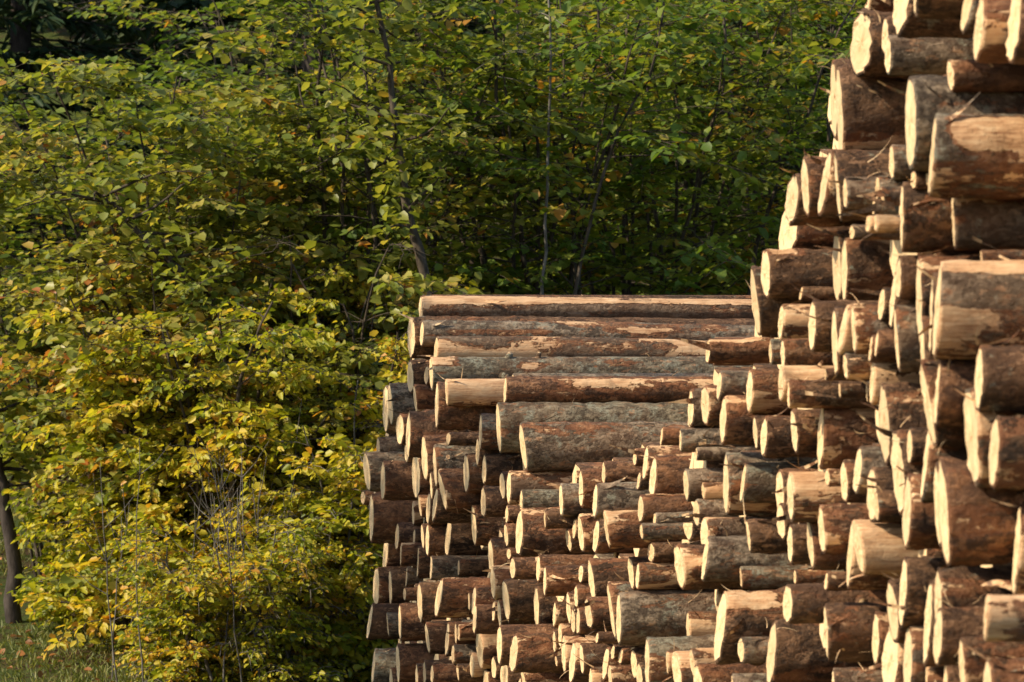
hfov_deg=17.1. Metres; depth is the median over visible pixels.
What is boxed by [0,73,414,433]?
hazel bush
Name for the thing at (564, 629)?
log
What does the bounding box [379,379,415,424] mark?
log
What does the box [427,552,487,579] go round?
log
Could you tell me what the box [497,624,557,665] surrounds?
log
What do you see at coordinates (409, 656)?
log
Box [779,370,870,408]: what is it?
log
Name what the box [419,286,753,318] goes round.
log
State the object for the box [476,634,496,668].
log
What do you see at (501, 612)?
log
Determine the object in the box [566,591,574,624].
log
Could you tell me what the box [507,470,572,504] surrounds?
log
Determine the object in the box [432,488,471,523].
log
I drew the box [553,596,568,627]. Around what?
log
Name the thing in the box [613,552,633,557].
log
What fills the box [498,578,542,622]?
log
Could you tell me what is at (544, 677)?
log
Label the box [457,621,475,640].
log
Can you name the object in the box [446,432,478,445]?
log
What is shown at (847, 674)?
log
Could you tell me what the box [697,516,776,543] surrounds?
log
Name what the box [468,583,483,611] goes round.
log
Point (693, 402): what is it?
log
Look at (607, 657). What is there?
log
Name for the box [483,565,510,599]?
log
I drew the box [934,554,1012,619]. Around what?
log
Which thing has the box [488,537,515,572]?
log
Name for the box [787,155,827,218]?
log
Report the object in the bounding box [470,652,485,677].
log
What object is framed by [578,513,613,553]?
log
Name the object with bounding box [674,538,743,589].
log
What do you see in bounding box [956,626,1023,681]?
log
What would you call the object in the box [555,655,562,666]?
log
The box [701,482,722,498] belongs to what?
log
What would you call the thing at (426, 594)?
log
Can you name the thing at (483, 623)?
log
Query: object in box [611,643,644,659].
log
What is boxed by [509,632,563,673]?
log
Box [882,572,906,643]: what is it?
log
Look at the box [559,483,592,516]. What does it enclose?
log
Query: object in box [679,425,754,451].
log
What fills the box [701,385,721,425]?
log
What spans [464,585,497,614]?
log
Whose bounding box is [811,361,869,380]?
log
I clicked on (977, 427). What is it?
log
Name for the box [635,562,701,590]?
log
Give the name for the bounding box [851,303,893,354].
log
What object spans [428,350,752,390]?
log
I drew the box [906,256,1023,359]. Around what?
log
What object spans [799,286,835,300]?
log
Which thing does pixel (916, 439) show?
log
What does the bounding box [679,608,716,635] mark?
log
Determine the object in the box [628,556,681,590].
log
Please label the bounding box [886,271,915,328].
log
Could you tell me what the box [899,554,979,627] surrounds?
log
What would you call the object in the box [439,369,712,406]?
log
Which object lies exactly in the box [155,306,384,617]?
golden bush
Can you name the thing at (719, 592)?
log
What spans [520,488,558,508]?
log
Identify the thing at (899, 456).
log
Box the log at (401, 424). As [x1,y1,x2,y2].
[396,410,420,444]
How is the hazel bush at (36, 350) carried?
on the ground at (64, 34)
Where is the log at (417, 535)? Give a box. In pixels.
[413,529,421,542]
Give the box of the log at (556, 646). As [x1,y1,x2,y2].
[553,629,560,652]
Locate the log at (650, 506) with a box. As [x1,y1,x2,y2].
[638,494,692,522]
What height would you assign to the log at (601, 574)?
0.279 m
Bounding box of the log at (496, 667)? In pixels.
[491,654,500,679]
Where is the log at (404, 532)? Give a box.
[395,522,420,550]
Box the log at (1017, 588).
[981,499,1023,594]
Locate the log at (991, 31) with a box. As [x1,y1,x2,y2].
[973,0,1019,63]
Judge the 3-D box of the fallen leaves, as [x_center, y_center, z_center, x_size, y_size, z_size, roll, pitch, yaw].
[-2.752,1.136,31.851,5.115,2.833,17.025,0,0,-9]
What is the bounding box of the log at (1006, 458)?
[988,410,1023,489]
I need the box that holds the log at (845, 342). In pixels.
[837,304,853,354]
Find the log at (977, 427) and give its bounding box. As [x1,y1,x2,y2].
[954,387,1023,488]
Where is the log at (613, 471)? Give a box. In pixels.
[602,461,642,482]
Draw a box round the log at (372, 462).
[363,451,405,491]
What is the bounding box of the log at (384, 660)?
[372,648,395,681]
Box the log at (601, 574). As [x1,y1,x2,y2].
[587,558,628,596]
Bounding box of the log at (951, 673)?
[943,665,959,681]
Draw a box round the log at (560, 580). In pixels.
[543,565,588,596]
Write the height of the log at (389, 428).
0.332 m
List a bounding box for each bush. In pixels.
[0,34,454,517]
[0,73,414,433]
[0,202,223,595]
[3,480,148,636]
[12,306,288,659]
[37,0,510,366]
[73,431,306,681]
[79,297,382,667]
[108,247,417,487]
[131,0,627,387]
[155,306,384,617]
[176,399,361,681]
[221,361,397,681]
[230,259,479,644]
[238,0,709,346]
[284,0,790,364]
[381,0,851,294]
[434,0,867,294]
[456,0,866,294]
[552,0,865,294]
[641,0,867,294]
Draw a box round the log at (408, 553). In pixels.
[400,542,421,566]
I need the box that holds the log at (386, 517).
[367,492,412,543]
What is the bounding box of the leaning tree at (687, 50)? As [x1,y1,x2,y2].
[499,0,744,294]
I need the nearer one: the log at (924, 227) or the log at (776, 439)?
the log at (924, 227)
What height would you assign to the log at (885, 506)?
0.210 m
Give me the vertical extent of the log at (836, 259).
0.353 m
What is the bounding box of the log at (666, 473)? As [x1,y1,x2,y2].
[639,454,691,493]
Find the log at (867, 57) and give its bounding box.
[840,0,913,79]
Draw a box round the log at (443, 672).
[431,662,478,681]
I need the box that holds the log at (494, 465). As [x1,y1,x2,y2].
[470,449,522,484]
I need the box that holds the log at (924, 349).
[915,316,975,396]
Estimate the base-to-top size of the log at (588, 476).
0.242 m
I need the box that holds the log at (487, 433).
[479,413,498,449]
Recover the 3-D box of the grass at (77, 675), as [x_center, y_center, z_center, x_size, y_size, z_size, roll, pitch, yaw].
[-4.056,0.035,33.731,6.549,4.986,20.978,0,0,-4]
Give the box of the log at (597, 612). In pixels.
[576,596,611,635]
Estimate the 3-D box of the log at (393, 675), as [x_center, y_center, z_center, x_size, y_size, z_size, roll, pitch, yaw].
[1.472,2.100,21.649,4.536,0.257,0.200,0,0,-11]
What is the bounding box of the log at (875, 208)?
[837,201,899,215]
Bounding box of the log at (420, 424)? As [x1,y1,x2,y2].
[389,409,478,457]
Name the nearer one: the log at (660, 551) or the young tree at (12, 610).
the log at (660, 551)
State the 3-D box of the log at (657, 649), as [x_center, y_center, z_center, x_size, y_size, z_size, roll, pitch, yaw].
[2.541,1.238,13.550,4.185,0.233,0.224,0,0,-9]
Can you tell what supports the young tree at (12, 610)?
on the ground at (64, 34)
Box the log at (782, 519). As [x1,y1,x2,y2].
[758,502,806,540]
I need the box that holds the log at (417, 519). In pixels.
[412,501,423,525]
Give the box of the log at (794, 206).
[777,153,864,226]
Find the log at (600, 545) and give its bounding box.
[588,515,633,553]
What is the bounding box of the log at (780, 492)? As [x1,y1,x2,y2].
[772,460,817,507]
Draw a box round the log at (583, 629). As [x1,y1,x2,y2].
[559,598,612,648]
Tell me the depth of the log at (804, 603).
10.89 m
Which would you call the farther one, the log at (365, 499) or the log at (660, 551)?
the log at (365, 499)
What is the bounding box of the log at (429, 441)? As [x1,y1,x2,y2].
[421,434,446,480]
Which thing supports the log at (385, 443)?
on the log at (372, 462)
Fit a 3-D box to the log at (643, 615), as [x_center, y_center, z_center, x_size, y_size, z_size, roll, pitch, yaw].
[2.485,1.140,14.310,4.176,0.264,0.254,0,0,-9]
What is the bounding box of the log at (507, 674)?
[500,665,521,681]
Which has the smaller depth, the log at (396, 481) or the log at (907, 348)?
the log at (907, 348)
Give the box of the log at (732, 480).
[719,449,812,518]
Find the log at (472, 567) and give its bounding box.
[458,554,488,575]
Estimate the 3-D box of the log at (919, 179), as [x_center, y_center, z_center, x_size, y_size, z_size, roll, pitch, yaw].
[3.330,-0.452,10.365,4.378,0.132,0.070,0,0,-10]
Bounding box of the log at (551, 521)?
[544,508,577,528]
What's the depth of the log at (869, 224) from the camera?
10.24 m
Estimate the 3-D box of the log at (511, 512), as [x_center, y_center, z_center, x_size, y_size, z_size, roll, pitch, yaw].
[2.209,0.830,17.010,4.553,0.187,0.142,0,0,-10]
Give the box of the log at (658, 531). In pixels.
[640,517,687,539]
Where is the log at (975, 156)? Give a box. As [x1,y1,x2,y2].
[928,92,1023,204]
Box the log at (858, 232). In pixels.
[849,207,900,242]
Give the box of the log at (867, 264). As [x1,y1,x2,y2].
[806,223,892,299]
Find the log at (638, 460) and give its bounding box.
[609,444,675,465]
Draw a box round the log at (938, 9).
[914,0,963,24]
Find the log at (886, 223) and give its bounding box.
[874,213,899,231]
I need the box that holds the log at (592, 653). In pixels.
[574,637,617,674]
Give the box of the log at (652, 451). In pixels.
[639,441,691,479]
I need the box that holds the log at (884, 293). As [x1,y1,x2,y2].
[850,287,894,322]
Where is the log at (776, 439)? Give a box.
[760,407,816,458]
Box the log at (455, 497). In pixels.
[438,468,480,511]
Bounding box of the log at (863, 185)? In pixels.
[829,172,877,208]
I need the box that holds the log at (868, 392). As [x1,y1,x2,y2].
[866,381,869,402]
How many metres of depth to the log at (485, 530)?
18.95 m
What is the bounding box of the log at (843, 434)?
[803,408,878,469]
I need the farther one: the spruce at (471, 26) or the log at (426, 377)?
the spruce at (471, 26)
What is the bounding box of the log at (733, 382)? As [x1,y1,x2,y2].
[717,370,748,400]
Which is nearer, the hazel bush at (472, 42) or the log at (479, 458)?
the log at (479, 458)
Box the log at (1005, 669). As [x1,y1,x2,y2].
[961,642,1023,681]
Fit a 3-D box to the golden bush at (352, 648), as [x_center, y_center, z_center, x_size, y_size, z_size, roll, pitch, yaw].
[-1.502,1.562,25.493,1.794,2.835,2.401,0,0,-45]
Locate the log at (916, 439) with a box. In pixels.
[907,426,927,464]
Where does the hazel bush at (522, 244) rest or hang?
on the ground at (64, 34)
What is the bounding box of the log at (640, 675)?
[636,662,645,681]
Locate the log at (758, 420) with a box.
[753,415,785,449]
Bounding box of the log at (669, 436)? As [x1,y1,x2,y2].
[660,427,719,445]
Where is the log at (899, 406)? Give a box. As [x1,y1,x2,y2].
[861,381,926,465]
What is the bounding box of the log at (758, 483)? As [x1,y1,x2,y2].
[728,457,817,502]
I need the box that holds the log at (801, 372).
[778,360,833,401]
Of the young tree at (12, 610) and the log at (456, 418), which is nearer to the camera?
the log at (456, 418)
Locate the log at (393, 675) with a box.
[389,665,399,681]
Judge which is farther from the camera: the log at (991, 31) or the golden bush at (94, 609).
the golden bush at (94, 609)
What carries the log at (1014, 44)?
on the recessed logs at (894, 254)
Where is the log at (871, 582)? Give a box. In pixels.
[846,513,900,589]
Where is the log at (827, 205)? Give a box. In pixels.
[804,148,889,218]
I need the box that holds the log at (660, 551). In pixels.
[620,527,681,562]
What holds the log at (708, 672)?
on the recessed logs at (894, 254)
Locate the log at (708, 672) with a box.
[693,662,766,681]
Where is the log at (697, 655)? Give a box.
[689,645,715,675]
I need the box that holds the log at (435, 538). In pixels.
[426,524,446,556]
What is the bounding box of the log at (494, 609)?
[478,589,498,621]
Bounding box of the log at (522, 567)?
[498,556,537,578]
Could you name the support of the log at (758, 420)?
on the recessed logs at (894, 254)
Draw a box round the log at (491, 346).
[418,327,706,356]
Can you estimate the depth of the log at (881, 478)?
10.42 m
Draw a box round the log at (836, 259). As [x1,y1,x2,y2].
[832,229,849,299]
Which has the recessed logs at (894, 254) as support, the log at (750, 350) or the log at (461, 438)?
the log at (750, 350)
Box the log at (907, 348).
[890,303,920,372]
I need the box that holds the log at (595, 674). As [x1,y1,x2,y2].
[575,655,608,681]
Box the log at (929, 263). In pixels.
[916,246,980,345]
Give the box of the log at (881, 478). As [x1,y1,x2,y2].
[855,466,901,523]
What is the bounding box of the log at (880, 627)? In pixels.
[872,611,888,664]
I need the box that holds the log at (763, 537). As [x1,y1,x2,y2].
[742,493,787,554]
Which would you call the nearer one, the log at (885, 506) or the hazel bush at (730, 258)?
the log at (885, 506)
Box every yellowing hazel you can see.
[0,178,329,591]
[138,225,484,541]
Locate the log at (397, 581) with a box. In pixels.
[389,569,409,603]
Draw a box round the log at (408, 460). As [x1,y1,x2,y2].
[405,445,412,462]
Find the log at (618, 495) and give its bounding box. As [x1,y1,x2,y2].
[585,477,649,518]
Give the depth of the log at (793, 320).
11.77 m
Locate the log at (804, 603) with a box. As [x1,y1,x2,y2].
[783,580,886,623]
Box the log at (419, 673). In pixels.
[415,656,449,681]
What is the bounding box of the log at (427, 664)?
[423,660,451,681]
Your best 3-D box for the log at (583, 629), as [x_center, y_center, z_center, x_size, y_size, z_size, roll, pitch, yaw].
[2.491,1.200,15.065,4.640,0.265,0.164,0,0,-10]
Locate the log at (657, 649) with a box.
[631,630,714,681]
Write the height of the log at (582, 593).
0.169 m
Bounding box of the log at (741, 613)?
[714,584,785,665]
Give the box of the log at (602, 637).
[595,625,617,643]
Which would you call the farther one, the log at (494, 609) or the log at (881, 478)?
the log at (494, 609)
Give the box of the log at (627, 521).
[603,505,681,548]
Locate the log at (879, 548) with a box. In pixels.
[840,523,917,585]
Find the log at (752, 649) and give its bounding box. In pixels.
[736,636,768,662]
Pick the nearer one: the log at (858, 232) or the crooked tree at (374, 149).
the log at (858, 232)
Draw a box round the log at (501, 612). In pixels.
[497,599,535,625]
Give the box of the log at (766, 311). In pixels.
[745,265,811,337]
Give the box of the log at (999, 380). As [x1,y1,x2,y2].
[960,320,1023,412]
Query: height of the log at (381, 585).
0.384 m
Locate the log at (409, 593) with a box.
[403,584,417,600]
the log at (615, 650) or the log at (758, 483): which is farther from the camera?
the log at (615, 650)
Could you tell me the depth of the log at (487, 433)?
18.62 m
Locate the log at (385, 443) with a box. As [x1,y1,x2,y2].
[374,434,404,451]
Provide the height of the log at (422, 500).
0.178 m
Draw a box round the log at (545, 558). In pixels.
[524,548,593,582]
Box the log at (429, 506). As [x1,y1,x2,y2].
[426,492,446,525]
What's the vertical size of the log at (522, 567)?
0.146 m
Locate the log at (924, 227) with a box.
[855,175,980,253]
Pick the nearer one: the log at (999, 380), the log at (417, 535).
the log at (999, 380)
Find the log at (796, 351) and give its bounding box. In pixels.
[780,338,833,365]
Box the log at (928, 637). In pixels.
[873,566,943,666]
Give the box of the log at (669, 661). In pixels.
[662,644,689,681]
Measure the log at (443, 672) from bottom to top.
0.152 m
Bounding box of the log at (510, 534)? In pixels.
[504,521,516,546]
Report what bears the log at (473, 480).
on the recessed logs at (894, 254)
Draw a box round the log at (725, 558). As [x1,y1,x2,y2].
[701,523,810,581]
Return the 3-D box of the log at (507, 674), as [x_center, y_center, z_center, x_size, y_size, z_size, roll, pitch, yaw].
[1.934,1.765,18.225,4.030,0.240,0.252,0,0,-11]
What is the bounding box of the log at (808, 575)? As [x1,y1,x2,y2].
[793,568,830,583]
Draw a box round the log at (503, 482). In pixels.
[500,471,508,501]
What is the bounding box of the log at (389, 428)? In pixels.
[376,385,395,433]
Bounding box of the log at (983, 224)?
[951,198,1023,249]
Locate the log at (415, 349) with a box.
[397,312,754,359]
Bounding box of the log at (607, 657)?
[602,647,630,680]
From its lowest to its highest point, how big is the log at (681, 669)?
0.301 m
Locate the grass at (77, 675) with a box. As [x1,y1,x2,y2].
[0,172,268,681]
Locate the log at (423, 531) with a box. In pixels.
[421,523,427,549]
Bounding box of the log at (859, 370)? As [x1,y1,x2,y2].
[843,353,871,386]
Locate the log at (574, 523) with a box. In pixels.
[555,516,578,539]
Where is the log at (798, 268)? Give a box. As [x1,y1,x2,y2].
[761,237,832,299]
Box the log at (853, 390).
[838,381,866,398]
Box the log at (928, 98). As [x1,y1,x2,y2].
[878,75,1023,170]
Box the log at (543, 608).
[534,586,557,623]
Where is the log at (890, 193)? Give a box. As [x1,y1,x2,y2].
[857,173,901,205]
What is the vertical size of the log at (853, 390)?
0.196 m
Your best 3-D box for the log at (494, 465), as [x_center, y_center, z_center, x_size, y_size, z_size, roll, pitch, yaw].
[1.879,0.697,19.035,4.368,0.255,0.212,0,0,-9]
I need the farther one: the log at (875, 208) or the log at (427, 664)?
the log at (427, 664)
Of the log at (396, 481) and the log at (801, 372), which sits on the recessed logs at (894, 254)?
the log at (396, 481)
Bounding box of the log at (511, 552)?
[504,548,527,559]
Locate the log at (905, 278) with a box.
[864,239,979,299]
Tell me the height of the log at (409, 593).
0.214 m
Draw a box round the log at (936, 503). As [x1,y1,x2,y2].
[929,448,962,547]
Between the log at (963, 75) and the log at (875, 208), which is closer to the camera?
the log at (963, 75)
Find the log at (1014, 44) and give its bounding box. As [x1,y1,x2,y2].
[1005,0,1023,64]
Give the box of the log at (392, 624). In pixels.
[387,612,398,636]
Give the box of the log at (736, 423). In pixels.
[720,389,790,445]
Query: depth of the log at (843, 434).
11.48 m
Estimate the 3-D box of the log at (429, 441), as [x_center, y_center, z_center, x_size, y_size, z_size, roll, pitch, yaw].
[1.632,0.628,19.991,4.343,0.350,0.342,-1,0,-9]
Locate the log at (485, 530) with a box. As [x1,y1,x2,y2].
[463,504,505,545]
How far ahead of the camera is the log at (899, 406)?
10.34 m
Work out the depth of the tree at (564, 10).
27.60 m
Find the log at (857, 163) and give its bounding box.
[816,140,889,221]
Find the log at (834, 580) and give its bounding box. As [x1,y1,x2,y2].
[824,571,870,590]
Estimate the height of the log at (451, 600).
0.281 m
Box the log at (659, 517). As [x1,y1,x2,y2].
[653,511,692,522]
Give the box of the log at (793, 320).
[778,301,810,340]
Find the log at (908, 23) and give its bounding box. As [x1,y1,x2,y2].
[882,0,973,38]
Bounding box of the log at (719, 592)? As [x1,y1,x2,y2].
[716,588,747,605]
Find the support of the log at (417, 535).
on the log at (408, 553)
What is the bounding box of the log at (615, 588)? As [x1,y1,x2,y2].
[607,568,713,639]
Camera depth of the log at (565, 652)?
15.78 m
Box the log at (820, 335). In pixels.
[787,279,878,352]
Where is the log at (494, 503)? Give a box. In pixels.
[481,485,517,516]
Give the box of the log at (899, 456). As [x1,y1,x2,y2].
[859,414,927,515]
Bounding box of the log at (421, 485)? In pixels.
[412,457,429,498]
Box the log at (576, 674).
[553,640,595,681]
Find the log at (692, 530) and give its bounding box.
[664,514,700,540]
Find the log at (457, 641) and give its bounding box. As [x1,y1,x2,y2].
[455,622,475,643]
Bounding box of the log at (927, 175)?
[907,172,928,184]
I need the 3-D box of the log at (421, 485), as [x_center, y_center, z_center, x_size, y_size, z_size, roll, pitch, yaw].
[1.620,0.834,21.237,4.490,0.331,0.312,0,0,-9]
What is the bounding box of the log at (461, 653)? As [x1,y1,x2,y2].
[451,644,476,663]
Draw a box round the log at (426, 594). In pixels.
[417,580,446,623]
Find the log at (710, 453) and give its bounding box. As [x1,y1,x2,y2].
[687,447,760,460]
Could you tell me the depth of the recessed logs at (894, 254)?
15.97 m
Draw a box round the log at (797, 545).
[787,523,810,564]
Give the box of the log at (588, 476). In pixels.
[576,468,602,508]
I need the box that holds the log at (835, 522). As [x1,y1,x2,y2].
[818,499,869,570]
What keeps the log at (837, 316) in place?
on the recessed logs at (894, 254)
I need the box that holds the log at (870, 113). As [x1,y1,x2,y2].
[836,53,907,149]
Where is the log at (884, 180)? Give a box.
[875,170,908,199]
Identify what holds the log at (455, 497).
on the log at (485, 530)
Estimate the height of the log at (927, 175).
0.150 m
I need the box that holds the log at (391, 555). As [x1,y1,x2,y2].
[383,543,400,566]
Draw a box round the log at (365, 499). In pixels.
[350,488,373,504]
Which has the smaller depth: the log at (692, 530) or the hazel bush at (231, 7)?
the log at (692, 530)
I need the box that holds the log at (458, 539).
[445,523,487,554]
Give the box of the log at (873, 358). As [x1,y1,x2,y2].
[869,335,896,362]
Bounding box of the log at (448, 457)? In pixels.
[433,444,475,487]
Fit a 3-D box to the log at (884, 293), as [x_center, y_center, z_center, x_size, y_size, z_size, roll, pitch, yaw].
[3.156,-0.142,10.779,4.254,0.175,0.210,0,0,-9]
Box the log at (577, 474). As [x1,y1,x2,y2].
[575,470,579,482]
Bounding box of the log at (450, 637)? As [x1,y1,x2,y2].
[445,621,461,656]
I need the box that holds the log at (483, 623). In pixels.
[473,604,498,633]
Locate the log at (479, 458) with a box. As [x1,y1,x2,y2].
[476,438,509,466]
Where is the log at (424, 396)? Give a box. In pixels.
[413,384,435,410]
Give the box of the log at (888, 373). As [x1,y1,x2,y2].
[849,354,919,404]
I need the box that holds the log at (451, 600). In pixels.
[435,576,490,617]
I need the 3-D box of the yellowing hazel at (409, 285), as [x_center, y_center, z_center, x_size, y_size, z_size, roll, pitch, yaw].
[-1.559,0.831,27.035,2.873,3.418,3.089,0,0,0]
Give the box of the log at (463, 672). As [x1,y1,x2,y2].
[455,663,482,681]
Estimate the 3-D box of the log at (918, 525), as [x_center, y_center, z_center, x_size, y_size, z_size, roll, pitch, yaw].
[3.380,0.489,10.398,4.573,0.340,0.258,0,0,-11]
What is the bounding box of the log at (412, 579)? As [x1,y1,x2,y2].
[405,566,422,586]
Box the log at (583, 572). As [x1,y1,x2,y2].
[573,564,588,582]
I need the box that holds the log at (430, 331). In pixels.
[420,318,754,346]
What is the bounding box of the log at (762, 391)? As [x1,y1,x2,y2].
[746,365,796,413]
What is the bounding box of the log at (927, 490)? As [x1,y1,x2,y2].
[920,431,967,503]
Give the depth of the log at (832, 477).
11.06 m
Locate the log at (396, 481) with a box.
[381,448,417,500]
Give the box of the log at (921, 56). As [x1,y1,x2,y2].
[885,35,974,75]
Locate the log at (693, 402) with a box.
[668,388,719,426]
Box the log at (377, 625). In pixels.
[366,600,399,640]
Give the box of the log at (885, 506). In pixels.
[873,483,902,521]
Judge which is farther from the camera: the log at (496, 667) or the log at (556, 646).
the log at (496, 667)
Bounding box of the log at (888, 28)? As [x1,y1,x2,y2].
[882,16,896,54]
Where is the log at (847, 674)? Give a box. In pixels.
[832,662,882,681]
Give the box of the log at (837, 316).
[801,293,862,382]
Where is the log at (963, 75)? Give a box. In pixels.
[947,47,1023,91]
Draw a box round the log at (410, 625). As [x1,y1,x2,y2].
[398,601,425,641]
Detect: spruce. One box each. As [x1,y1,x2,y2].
[0,0,191,290]
[0,0,261,61]
[0,2,85,315]
[32,0,340,181]
[144,0,505,291]
[246,0,527,160]
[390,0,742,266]
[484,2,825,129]
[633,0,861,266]
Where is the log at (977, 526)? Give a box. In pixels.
[937,444,1023,571]
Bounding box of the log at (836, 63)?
[819,51,850,140]
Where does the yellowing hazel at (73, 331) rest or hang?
on the ground at (64, 34)
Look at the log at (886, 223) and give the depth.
10.19 m
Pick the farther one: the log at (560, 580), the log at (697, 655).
the log at (560, 580)
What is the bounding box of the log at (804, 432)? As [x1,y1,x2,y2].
[789,408,819,453]
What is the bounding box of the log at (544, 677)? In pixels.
[521,672,569,681]
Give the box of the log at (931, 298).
[915,272,937,355]
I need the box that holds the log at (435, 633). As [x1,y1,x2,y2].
[419,617,466,654]
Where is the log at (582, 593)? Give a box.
[574,584,591,606]
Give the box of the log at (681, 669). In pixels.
[672,651,693,681]
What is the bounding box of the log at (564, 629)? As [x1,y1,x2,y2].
[558,623,595,646]
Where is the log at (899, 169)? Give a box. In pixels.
[889,144,912,179]
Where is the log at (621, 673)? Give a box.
[599,658,636,681]
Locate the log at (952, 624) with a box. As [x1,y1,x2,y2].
[904,588,984,666]
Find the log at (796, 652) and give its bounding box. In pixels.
[766,607,873,681]
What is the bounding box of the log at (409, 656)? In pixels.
[396,643,434,681]
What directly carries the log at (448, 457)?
on the log at (440, 514)
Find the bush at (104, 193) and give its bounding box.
[6,152,320,478]
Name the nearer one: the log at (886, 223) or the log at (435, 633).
the log at (886, 223)
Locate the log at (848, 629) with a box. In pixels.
[824,598,887,662]
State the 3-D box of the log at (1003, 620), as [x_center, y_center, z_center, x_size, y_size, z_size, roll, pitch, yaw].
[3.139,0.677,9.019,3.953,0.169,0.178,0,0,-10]
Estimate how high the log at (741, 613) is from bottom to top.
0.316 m
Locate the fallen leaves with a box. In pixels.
[0,435,367,681]
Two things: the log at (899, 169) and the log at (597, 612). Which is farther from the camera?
the log at (597, 612)
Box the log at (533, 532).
[514,502,593,556]
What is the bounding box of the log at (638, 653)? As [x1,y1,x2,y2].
[631,646,644,678]
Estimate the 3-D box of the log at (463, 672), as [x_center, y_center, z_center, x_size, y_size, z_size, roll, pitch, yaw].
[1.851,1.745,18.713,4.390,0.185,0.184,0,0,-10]
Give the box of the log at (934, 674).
[926,667,943,681]
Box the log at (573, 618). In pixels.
[571,608,576,633]
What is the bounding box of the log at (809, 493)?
[786,460,846,522]
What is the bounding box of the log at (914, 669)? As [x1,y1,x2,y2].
[903,626,925,681]
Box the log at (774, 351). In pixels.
[769,335,781,364]
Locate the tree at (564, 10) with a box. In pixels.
[455,0,648,294]
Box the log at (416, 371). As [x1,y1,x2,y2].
[407,359,429,393]
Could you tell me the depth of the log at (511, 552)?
17.46 m
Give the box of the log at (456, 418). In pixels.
[434,375,495,431]
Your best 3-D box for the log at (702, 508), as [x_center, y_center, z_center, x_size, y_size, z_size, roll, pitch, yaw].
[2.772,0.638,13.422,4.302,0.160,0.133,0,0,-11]
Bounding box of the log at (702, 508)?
[689,499,738,526]
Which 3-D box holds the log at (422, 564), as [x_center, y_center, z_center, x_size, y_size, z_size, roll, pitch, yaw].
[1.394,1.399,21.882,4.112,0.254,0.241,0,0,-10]
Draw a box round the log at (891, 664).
[857,614,903,681]
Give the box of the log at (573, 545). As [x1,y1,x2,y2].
[565,529,581,551]
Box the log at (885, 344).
[875,329,895,358]
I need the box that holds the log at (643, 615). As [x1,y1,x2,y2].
[616,589,716,645]
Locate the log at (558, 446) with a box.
[519,414,687,471]
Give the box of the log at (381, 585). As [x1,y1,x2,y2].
[373,566,406,602]
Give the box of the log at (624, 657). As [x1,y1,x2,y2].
[614,647,636,667]
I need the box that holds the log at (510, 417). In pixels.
[496,391,687,452]
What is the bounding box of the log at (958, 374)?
[933,357,975,428]
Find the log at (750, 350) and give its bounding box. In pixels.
[673,337,773,363]
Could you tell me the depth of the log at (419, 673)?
20.06 m
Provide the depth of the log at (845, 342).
10.64 m
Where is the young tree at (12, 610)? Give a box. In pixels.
[0,58,89,623]
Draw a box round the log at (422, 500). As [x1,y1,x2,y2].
[418,494,427,517]
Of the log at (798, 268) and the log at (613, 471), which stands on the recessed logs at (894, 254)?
the log at (613, 471)
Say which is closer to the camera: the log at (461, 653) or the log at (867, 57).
the log at (867, 57)
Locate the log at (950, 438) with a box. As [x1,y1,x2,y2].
[915,359,966,448]
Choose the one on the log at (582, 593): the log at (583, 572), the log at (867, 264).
the log at (583, 572)
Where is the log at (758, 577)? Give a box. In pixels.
[740,564,811,588]
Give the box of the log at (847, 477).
[841,459,866,502]
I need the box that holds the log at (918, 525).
[896,466,941,550]
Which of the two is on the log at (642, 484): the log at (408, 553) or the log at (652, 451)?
the log at (652, 451)
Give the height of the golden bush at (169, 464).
3.029 m
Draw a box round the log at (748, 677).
[731,673,766,681]
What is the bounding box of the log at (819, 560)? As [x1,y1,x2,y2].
[807,522,846,570]
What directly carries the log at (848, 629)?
on the recessed logs at (894, 254)
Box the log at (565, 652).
[545,635,595,674]
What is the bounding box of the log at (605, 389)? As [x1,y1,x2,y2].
[499,371,713,402]
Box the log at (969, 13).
[960,0,978,34]
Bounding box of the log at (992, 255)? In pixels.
[980,250,1023,260]
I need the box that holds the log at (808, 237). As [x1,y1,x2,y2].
[782,216,849,249]
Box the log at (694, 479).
[683,468,722,501]
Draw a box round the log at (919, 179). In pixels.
[911,171,928,189]
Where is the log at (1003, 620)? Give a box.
[983,594,1023,641]
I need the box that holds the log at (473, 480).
[463,453,499,493]
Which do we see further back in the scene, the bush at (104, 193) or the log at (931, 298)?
the bush at (104, 193)
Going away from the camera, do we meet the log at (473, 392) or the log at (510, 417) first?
the log at (510, 417)
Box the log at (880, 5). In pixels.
[868,0,893,11]
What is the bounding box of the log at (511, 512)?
[505,505,519,522]
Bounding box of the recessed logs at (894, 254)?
[374,2,1012,659]
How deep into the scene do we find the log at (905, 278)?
10.13 m
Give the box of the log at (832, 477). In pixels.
[825,469,840,486]
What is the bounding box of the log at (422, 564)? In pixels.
[415,546,430,578]
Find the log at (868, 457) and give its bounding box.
[841,445,885,493]
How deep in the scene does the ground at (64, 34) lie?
35.82 m
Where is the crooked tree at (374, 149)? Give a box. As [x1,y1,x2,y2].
[299,0,467,294]
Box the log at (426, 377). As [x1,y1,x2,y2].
[424,363,429,384]
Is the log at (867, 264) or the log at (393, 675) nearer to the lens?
the log at (867, 264)
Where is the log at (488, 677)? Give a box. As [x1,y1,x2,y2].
[483,669,500,681]
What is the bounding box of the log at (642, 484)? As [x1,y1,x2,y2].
[621,462,648,489]
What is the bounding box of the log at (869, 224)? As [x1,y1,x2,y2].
[841,211,899,232]
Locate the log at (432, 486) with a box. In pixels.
[430,472,435,499]
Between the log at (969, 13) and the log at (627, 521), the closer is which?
the log at (969, 13)

